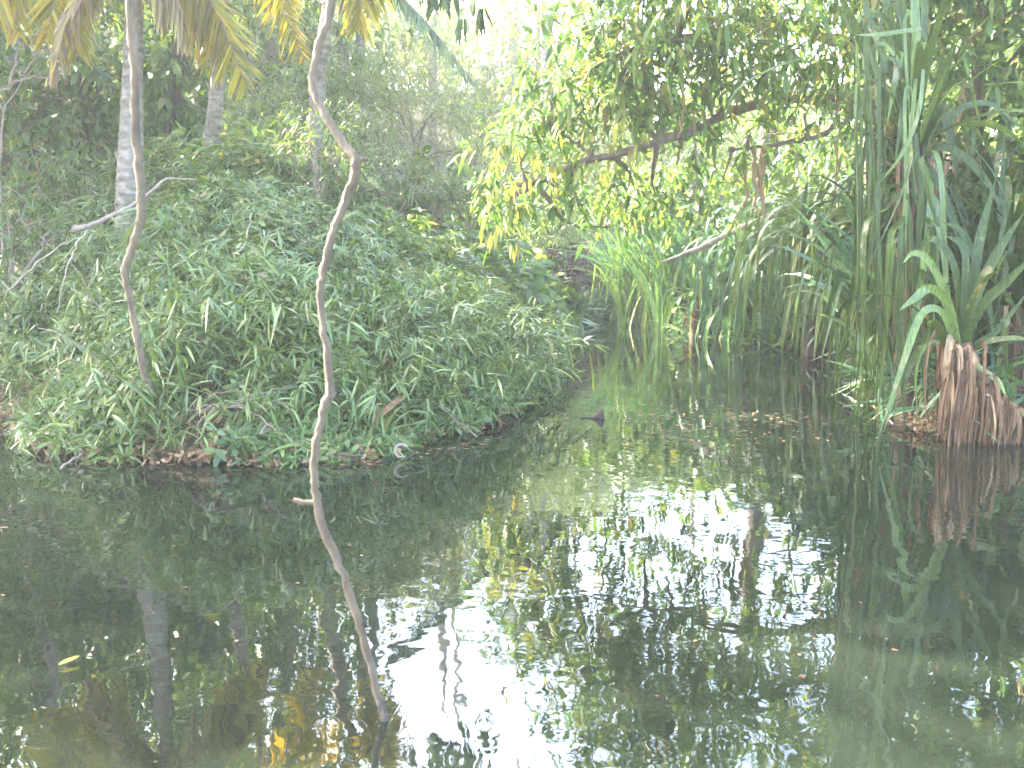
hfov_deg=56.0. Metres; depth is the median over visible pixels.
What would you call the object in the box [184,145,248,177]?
bamboo grass
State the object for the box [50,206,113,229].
bamboo grass
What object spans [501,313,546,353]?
bamboo grass
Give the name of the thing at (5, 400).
bamboo grass
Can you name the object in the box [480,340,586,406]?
bamboo grass
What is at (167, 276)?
bamboo grass
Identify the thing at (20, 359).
bamboo grass
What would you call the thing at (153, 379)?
bamboo grass
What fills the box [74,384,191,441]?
bamboo grass
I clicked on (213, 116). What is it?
coconut palm
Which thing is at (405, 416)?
bamboo grass
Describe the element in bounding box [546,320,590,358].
bamboo grass
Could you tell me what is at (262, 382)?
bamboo grass
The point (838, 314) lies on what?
screw pine
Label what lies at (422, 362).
bamboo grass
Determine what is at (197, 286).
bamboo grass
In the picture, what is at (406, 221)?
bamboo grass
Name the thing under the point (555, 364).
bamboo grass
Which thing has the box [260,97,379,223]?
hillside shrub
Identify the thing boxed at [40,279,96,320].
bamboo grass
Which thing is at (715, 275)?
screw pine
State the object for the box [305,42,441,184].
hillside shrub
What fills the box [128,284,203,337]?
bamboo grass
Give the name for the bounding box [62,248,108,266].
bamboo grass
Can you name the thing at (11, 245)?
hillside shrub
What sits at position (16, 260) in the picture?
bamboo grass
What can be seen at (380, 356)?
bamboo grass
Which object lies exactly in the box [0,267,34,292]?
bamboo grass
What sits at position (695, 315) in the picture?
screw pine
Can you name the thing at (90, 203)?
bamboo grass
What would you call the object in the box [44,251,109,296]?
bamboo grass
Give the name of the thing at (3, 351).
bamboo grass
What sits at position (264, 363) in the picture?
bamboo grass
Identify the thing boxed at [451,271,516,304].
bamboo grass
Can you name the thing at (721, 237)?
fallen branch
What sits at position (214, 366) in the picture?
bamboo grass
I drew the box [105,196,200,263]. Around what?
bamboo grass
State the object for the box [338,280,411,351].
bamboo grass
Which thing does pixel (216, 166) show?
bamboo grass
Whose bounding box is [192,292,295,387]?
bamboo grass
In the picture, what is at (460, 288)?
bamboo grass
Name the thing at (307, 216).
bamboo grass
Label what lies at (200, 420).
dry stick
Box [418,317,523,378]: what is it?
bamboo grass
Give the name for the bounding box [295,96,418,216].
hillside shrub
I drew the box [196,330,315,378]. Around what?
bamboo grass
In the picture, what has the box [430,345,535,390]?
bamboo grass
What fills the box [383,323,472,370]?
bamboo grass
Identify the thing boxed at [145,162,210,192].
bamboo grass
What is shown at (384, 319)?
bamboo grass
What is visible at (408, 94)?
feathery bush
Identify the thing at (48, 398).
bamboo grass
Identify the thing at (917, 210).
screw pine
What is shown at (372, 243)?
bamboo grass
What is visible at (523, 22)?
distant tree
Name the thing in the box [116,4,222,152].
vine covered tree
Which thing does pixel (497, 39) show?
distant tree
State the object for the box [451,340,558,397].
bamboo grass
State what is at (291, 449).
fallen leaf
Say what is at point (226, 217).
bamboo grass
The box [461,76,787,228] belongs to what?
leafy shrub
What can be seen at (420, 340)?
bamboo grass
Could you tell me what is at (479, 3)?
sky
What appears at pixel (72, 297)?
bamboo grass
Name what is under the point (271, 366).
bamboo grass
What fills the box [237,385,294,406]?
dry stick
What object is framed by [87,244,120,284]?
bamboo grass
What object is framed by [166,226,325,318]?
bamboo grass
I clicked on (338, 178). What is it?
hillside shrub
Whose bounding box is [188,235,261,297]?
bamboo grass
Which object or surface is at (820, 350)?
screw pine
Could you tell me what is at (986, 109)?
screw pine
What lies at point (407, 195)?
hillside shrub
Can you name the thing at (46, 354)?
bamboo grass
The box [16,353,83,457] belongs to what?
bamboo grass
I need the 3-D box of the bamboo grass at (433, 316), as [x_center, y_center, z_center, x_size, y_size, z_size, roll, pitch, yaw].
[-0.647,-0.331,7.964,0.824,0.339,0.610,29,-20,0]
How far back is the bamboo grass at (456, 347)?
7.98 m
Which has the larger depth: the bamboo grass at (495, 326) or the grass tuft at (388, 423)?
the bamboo grass at (495, 326)
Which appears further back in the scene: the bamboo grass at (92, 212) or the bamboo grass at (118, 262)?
the bamboo grass at (92, 212)
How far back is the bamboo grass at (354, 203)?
11.02 m
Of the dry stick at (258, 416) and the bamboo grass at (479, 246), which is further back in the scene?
the bamboo grass at (479, 246)
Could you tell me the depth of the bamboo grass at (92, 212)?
9.88 m
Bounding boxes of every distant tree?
[332,0,499,99]
[352,0,508,151]
[440,0,596,189]
[447,0,559,146]
[521,0,658,172]
[611,0,888,207]
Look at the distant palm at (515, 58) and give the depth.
28.90 m
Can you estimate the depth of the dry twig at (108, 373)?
6.36 m
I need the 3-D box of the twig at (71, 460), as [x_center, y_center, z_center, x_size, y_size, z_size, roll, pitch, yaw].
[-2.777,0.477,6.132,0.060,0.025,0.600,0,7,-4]
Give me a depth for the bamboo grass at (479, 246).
10.94 m
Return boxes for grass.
[0,234,32,259]
[0,247,48,276]
[0,251,96,301]
[0,253,48,273]
[0,258,54,328]
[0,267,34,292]
[0,273,38,302]
[0,273,57,305]
[0,291,34,313]
[0,299,45,361]
[0,302,128,368]
[0,311,40,351]
[0,333,105,428]
[0,337,65,377]
[0,339,47,386]
[0,357,36,412]
[0,364,78,396]
[1,259,29,281]
[2,363,68,414]
[4,323,55,368]
[4,398,108,455]
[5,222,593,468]
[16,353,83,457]
[17,344,92,381]
[22,198,114,239]
[29,369,99,432]
[31,341,93,463]
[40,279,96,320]
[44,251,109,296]
[45,239,168,356]
[47,197,113,229]
[47,254,140,317]
[47,281,94,302]
[48,234,112,296]
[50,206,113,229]
[59,340,108,376]
[60,295,204,348]
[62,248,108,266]
[63,304,205,355]
[67,328,194,385]
[67,335,185,380]
[68,253,211,310]
[69,196,136,228]
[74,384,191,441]
[75,325,214,414]
[77,185,114,212]
[82,290,203,358]
[83,347,206,445]
[84,406,218,460]
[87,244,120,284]
[90,214,236,279]
[92,246,122,287]
[92,300,151,353]
[96,177,187,208]
[98,230,214,277]
[98,316,145,370]
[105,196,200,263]
[106,288,263,431]
[106,338,204,442]
[108,183,216,225]
[109,207,263,277]
[109,293,260,371]
[111,240,200,279]
[112,197,207,250]
[112,287,236,358]
[113,315,279,392]
[115,283,298,365]
[125,392,238,461]
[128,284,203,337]
[132,253,149,270]
[132,261,214,313]
[137,229,328,292]
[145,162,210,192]
[145,252,317,313]
[146,171,187,210]
[146,193,176,226]
[146,203,226,231]
[149,194,212,251]
[157,275,261,314]
[160,159,210,187]
[163,288,370,374]
[165,242,272,299]
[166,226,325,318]
[170,298,210,321]
[176,243,243,282]
[179,173,215,199]
[180,201,224,238]
[182,274,282,297]
[183,378,302,437]
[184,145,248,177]
[184,247,260,289]
[184,330,285,387]
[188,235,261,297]
[188,286,314,390]
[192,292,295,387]
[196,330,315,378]
[200,221,256,271]
[200,307,301,358]
[206,199,292,261]
[207,143,253,182]
[215,274,316,317]
[217,148,282,186]
[219,148,309,208]
[221,279,366,332]
[223,331,381,399]
[223,343,296,379]
[231,313,328,353]
[238,286,404,363]
[238,306,357,427]
[238,361,373,419]
[248,329,385,391]
[249,288,335,332]
[255,267,355,325]
[255,302,393,347]
[267,229,322,246]
[272,284,371,328]
[273,166,342,209]
[274,200,337,228]
[278,182,331,212]
[279,346,357,411]
[284,221,443,289]
[288,345,412,426]
[289,194,324,240]
[290,350,376,392]
[292,272,400,357]
[299,228,390,267]
[299,306,383,362]
[305,200,366,235]
[311,353,433,435]
[312,225,405,274]
[315,198,368,228]
[315,260,385,305]
[317,340,466,397]
[321,339,397,407]
[323,198,357,219]
[324,260,423,308]
[337,316,431,348]
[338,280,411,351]
[342,286,440,361]
[342,291,441,354]
[344,207,426,240]
[351,288,472,340]
[352,320,485,405]
[353,282,444,333]
[354,323,465,377]
[356,317,494,367]
[360,291,440,345]
[363,348,463,431]
[366,370,410,402]
[368,260,434,313]
[374,333,471,399]
[378,396,452,427]
[379,325,495,368]
[383,299,489,379]
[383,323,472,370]
[388,351,502,410]
[390,310,468,364]
[393,268,506,305]
[400,370,482,424]
[401,352,476,435]
[409,270,438,285]
[409,311,581,349]
[412,267,488,292]
[413,231,524,273]
[413,277,513,335]
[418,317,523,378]
[425,344,530,402]
[427,254,478,285]
[428,280,542,353]
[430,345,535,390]
[433,292,585,369]
[440,282,485,318]
[450,328,484,362]
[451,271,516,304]
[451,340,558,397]
[455,278,484,321]
[458,337,517,383]
[471,306,573,369]
[474,304,549,395]
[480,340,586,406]
[489,296,551,348]
[489,348,561,387]
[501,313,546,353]
[506,306,568,343]
[507,305,596,338]
[512,372,567,406]
[515,300,564,334]
[518,355,572,390]
[523,339,582,381]
[536,312,610,365]
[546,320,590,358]
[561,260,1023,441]
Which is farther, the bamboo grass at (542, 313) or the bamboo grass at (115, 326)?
the bamboo grass at (542, 313)
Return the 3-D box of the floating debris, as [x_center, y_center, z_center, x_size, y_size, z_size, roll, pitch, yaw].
[-0.089,0.639,5.189,11.679,0.001,6.941,-4,8,-26]
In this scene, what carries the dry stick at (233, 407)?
on the ground cover at (302, 188)
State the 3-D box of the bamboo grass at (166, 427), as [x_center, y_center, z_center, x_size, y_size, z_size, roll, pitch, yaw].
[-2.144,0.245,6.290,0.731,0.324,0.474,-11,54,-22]
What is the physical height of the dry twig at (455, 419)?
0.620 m
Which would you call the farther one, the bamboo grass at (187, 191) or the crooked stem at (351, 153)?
the bamboo grass at (187, 191)
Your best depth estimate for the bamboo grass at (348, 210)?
10.97 m
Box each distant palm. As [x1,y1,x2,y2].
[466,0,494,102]
[507,0,517,175]
[539,0,548,202]
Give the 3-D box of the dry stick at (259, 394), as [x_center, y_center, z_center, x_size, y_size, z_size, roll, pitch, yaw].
[-1.700,0.095,6.419,0.387,0.084,0.028,-1,7,-8]
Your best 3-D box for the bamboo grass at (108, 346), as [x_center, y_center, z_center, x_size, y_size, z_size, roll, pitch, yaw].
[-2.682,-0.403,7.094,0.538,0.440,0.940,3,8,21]
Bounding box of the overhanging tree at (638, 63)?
[445,0,1015,272]
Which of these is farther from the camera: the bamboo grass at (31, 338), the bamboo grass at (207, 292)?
the bamboo grass at (31, 338)
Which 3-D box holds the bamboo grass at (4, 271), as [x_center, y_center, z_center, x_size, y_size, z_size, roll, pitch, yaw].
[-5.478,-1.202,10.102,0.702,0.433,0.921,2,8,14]
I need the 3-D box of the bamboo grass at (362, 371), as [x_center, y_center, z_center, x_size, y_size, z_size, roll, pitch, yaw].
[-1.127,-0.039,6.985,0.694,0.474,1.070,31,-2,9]
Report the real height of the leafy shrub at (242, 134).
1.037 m
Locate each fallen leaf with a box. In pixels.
[58,656,78,664]
[285,443,299,452]
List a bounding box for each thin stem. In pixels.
[4,234,86,299]
[55,230,87,313]
[230,212,251,261]
[269,238,289,272]
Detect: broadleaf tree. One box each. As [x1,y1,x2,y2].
[564,1,1023,248]
[995,0,1022,64]
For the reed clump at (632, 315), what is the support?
on the ground at (6, 159)
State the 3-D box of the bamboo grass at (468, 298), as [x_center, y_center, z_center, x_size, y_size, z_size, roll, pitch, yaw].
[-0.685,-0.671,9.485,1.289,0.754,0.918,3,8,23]
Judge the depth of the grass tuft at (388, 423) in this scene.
6.68 m
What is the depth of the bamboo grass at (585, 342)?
10.06 m
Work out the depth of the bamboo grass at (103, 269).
8.17 m
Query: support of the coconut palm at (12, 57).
on the ground at (6, 159)
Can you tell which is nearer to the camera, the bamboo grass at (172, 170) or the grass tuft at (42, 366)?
the grass tuft at (42, 366)
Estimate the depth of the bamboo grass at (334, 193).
10.94 m
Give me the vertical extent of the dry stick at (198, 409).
0.098 m
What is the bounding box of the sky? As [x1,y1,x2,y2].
[313,0,1007,125]
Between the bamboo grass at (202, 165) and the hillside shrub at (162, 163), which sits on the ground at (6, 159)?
the hillside shrub at (162, 163)
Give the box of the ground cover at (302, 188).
[0,44,611,467]
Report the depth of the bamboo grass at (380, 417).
6.58 m
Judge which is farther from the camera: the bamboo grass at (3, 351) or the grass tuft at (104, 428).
the bamboo grass at (3, 351)
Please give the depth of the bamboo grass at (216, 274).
7.61 m
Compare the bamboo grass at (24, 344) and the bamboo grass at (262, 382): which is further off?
the bamboo grass at (24, 344)
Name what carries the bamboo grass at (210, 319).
on the ground at (6, 159)
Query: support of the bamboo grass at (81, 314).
on the ground at (6, 159)
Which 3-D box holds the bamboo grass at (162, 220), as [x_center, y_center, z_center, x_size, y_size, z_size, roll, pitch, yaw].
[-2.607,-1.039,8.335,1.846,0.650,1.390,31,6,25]
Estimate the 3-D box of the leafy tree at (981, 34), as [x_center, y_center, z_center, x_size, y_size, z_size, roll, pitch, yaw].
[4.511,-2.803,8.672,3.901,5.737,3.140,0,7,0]
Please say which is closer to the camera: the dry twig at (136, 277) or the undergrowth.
the dry twig at (136, 277)
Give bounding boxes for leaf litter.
[0,321,1023,467]
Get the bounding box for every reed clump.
[552,209,705,328]
[574,199,749,331]
[645,207,788,337]
[721,246,828,348]
[765,173,1005,395]
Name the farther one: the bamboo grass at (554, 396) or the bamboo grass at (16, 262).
the bamboo grass at (16, 262)
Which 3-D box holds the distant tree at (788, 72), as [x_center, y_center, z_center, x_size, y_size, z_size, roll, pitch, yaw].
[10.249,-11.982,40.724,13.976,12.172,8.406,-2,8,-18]
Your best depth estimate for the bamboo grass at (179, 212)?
8.78 m
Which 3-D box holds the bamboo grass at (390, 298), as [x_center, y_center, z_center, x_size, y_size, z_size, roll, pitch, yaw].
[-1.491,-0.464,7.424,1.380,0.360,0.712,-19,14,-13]
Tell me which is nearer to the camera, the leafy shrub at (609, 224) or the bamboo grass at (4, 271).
the bamboo grass at (4, 271)
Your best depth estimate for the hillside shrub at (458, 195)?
13.71 m
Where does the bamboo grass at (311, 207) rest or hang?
on the ground at (6, 159)
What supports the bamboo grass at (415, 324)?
on the ground at (6, 159)
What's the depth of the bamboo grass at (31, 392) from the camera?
7.18 m
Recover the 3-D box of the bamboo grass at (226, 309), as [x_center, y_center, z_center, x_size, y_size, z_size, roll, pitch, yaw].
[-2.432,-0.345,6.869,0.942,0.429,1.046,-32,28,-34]
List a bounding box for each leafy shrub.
[219,123,294,183]
[424,161,524,247]
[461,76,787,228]
[475,149,605,268]
[538,150,703,279]
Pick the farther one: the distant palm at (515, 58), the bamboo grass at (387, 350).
the distant palm at (515, 58)
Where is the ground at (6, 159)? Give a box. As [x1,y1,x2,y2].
[0,25,1018,461]
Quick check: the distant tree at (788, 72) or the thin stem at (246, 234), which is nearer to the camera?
the thin stem at (246, 234)
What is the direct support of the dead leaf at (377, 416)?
on the bamboo grass at (380, 417)
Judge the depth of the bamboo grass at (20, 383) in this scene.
7.43 m
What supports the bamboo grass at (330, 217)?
on the ground at (6, 159)
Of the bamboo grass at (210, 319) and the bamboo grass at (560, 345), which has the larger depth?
the bamboo grass at (560, 345)
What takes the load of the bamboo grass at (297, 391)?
on the ground at (6, 159)
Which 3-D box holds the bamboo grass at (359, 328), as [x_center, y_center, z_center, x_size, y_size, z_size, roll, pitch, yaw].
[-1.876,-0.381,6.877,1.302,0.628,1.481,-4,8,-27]
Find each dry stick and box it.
[174,405,229,418]
[186,401,225,423]
[197,400,245,414]
[197,412,214,426]
[211,405,259,411]
[230,391,285,403]
[235,407,275,430]
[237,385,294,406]
[260,422,274,434]
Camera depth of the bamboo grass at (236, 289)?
7.12 m
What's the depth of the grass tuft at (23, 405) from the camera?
7.45 m
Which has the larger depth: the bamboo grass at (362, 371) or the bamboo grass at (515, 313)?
the bamboo grass at (515, 313)
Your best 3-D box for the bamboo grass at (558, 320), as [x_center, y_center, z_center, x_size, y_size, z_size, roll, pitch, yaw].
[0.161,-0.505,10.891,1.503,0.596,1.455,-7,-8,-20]
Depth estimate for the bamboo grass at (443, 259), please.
10.84 m
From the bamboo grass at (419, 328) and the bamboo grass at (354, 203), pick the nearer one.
the bamboo grass at (419, 328)
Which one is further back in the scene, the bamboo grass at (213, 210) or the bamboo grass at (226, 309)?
the bamboo grass at (213, 210)
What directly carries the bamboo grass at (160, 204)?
on the ground at (6, 159)
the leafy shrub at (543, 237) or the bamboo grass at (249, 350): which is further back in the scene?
the leafy shrub at (543, 237)
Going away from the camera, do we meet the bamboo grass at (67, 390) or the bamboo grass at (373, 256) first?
the bamboo grass at (67, 390)
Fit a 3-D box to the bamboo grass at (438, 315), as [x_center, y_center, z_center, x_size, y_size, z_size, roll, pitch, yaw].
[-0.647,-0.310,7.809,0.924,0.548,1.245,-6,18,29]
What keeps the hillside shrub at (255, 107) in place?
on the ground at (6, 159)
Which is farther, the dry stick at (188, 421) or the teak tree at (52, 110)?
the teak tree at (52, 110)
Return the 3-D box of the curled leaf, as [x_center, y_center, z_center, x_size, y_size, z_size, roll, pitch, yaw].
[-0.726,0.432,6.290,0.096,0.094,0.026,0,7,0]
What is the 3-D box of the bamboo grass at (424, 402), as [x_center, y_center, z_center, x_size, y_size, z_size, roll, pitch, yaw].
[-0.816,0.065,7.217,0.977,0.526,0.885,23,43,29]
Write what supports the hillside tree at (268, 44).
on the ground at (6, 159)
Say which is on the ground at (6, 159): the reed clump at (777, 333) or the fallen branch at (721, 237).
the reed clump at (777, 333)
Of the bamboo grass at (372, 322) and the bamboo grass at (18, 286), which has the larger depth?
the bamboo grass at (18, 286)
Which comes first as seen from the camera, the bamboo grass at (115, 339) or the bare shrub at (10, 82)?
the bamboo grass at (115, 339)
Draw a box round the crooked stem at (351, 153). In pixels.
[293,0,388,721]
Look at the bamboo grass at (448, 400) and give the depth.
7.06 m
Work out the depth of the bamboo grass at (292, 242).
8.84 m
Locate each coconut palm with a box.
[0,0,302,245]
[6,12,28,201]
[202,0,231,171]
[255,0,396,214]
[353,0,477,186]
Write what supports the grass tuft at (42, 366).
on the ground at (6, 159)
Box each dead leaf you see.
[374,408,381,421]
[378,392,412,416]
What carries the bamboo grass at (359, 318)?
on the ground at (6, 159)
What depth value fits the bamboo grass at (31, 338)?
8.46 m
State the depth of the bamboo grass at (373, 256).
9.10 m
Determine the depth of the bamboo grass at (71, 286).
8.67 m
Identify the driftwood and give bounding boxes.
[580,410,604,418]
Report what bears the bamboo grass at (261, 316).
on the ground at (6, 159)
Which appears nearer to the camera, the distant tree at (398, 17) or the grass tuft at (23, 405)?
the grass tuft at (23, 405)
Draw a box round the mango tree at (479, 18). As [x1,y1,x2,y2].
[335,0,492,177]
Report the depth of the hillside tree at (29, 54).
14.74 m
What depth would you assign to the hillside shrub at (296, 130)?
12.07 m
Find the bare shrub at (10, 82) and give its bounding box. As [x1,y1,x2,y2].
[0,34,60,283]
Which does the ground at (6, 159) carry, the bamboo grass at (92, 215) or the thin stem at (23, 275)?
the bamboo grass at (92, 215)
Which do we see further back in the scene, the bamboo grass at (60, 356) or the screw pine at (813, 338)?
the screw pine at (813, 338)
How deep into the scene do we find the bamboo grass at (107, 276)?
7.91 m
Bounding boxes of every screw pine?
[663,275,721,336]
[670,207,796,344]
[720,156,864,358]
[722,0,1023,431]
[754,187,851,366]
[769,143,955,367]
[788,298,830,355]
[806,323,841,355]
[820,228,960,399]
[833,98,1023,217]
[844,179,1023,448]
[850,104,1023,409]
[926,97,1023,368]
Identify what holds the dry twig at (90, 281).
on the ground at (6, 159)
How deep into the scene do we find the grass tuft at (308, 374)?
6.62 m
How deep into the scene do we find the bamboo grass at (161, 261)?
8.44 m
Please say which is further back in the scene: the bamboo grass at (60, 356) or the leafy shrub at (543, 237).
the leafy shrub at (543, 237)
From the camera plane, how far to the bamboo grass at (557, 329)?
9.06 m
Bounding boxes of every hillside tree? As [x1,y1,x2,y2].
[0,0,230,217]
[91,0,373,112]
[161,0,424,139]
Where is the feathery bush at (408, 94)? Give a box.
[325,18,514,226]
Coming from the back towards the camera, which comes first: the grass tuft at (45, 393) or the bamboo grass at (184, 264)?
the bamboo grass at (184, 264)
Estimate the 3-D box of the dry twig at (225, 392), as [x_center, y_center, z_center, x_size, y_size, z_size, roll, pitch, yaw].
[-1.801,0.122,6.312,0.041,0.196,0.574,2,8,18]
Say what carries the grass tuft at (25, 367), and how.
on the ground at (6, 159)
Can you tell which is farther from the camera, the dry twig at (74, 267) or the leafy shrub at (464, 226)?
the leafy shrub at (464, 226)
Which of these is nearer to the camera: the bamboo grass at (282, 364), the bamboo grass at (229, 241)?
the bamboo grass at (282, 364)
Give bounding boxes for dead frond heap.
[536,233,632,302]
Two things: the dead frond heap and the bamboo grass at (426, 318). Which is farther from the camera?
the dead frond heap
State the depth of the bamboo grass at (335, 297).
7.84 m
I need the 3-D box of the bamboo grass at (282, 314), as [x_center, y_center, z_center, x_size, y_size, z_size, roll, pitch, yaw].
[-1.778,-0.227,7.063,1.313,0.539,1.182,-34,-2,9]
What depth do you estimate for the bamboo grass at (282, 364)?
6.47 m
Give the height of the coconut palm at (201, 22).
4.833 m
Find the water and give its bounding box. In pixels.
[0,317,1023,767]
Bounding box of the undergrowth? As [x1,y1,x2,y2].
[98,92,557,325]
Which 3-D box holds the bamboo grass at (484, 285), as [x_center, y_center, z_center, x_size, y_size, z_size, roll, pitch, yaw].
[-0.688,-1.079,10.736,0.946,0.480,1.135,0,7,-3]
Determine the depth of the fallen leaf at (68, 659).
3.12 m
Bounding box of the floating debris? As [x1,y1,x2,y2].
[2,381,897,703]
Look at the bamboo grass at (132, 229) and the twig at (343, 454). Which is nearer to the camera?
the twig at (343, 454)
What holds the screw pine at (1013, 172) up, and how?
on the ground at (6, 159)
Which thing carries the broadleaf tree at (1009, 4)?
on the ground at (6, 159)
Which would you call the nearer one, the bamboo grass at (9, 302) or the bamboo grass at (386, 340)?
the bamboo grass at (386, 340)
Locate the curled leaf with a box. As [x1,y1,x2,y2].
[394,443,407,457]
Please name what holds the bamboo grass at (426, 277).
on the ground at (6, 159)
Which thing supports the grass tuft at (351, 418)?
on the ground at (6, 159)
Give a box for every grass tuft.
[0,388,36,409]
[0,396,45,426]
[1,348,60,374]
[2,345,55,383]
[19,381,60,409]
[73,419,122,438]
[190,379,313,420]
[287,362,324,392]
[316,405,365,426]
[355,406,419,455]
[365,347,411,377]
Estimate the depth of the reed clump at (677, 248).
16.37 m
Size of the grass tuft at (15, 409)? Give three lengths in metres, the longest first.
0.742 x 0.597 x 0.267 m
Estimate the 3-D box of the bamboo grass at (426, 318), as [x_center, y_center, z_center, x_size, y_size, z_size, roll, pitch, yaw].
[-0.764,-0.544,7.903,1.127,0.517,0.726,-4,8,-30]
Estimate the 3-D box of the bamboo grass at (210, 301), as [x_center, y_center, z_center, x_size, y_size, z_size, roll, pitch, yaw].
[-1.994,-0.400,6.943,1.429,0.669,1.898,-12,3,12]
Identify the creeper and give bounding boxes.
[402,101,829,347]
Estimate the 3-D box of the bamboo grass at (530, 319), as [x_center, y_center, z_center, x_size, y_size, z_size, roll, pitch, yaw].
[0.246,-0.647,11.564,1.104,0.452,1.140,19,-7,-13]
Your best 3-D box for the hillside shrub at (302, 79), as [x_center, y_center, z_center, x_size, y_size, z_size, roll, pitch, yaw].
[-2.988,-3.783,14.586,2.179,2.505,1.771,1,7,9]
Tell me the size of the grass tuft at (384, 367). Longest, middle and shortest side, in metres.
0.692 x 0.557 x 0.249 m
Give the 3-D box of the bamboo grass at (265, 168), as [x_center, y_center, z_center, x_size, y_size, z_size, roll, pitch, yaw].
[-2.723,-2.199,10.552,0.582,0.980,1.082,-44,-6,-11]
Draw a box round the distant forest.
[25,0,1023,239]
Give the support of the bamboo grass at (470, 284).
on the ground at (6, 159)
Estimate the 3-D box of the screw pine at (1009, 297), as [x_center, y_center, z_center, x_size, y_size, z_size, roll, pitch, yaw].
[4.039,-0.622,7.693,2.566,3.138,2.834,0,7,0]
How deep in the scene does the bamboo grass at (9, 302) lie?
9.29 m
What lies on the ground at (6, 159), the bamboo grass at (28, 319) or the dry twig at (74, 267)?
the bamboo grass at (28, 319)
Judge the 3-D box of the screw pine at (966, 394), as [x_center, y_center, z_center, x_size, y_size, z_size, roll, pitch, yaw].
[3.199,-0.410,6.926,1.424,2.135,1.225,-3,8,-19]
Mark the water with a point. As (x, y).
(194, 615)
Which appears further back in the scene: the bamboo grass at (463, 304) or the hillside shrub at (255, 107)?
the hillside shrub at (255, 107)
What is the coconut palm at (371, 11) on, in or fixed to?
on the ground at (6, 159)
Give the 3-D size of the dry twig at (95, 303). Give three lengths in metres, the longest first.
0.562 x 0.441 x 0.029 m
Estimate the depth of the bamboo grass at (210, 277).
6.97 m
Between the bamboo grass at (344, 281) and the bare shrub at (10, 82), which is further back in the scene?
the bare shrub at (10, 82)
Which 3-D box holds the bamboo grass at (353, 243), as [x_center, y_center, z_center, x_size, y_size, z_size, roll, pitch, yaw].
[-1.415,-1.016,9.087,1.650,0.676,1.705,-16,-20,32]
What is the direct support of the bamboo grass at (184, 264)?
on the ground at (6, 159)
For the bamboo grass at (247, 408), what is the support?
on the ground at (6, 159)
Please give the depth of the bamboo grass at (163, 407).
6.35 m
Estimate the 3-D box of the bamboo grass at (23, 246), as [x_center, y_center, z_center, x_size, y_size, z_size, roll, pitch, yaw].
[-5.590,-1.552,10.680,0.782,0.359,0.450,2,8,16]
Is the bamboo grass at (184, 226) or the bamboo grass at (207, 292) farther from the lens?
the bamboo grass at (184, 226)
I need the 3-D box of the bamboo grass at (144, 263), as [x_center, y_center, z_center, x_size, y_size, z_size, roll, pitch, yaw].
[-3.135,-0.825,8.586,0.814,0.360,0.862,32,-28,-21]
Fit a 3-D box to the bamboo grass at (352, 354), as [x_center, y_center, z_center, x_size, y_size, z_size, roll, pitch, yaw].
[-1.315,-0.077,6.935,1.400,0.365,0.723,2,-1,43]
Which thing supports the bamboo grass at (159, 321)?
on the ground at (6, 159)
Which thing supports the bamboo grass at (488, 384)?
on the ground at (6, 159)
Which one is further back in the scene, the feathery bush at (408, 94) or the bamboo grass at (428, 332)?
the feathery bush at (408, 94)
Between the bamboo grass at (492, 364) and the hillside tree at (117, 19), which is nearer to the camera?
the bamboo grass at (492, 364)
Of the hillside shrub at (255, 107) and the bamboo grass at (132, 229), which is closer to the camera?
the bamboo grass at (132, 229)
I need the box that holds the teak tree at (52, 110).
[0,19,168,206]
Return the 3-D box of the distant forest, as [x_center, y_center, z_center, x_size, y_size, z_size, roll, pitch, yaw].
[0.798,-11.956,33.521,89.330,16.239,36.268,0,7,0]
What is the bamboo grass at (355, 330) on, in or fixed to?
on the ground at (6, 159)
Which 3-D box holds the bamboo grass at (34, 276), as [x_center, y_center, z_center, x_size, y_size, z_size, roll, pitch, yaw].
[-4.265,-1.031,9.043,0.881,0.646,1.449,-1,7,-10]
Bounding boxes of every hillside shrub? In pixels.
[0,139,112,275]
[0,168,77,316]
[21,118,145,212]
[144,139,212,190]
[203,63,338,152]
[224,100,345,167]
[247,53,384,144]
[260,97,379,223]
[283,134,367,205]
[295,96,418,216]
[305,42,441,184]
[340,148,448,225]
[378,151,488,235]
[425,154,520,245]
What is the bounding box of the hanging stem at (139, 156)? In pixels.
[120,0,151,387]
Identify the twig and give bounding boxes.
[39,328,126,402]
[47,243,88,297]
[60,451,88,469]
[71,288,113,326]
[84,259,98,332]
[115,263,142,293]
[208,390,242,397]
[233,281,267,356]
[333,453,362,456]
[430,399,476,436]
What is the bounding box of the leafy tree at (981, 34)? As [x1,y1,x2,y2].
[786,0,1023,226]
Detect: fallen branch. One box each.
[71,177,197,232]
[661,213,785,262]
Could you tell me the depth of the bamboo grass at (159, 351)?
6.32 m
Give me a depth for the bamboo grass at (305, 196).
10.29 m
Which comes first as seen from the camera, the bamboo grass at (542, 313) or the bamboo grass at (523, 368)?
the bamboo grass at (523, 368)
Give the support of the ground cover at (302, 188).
on the ground at (6, 159)

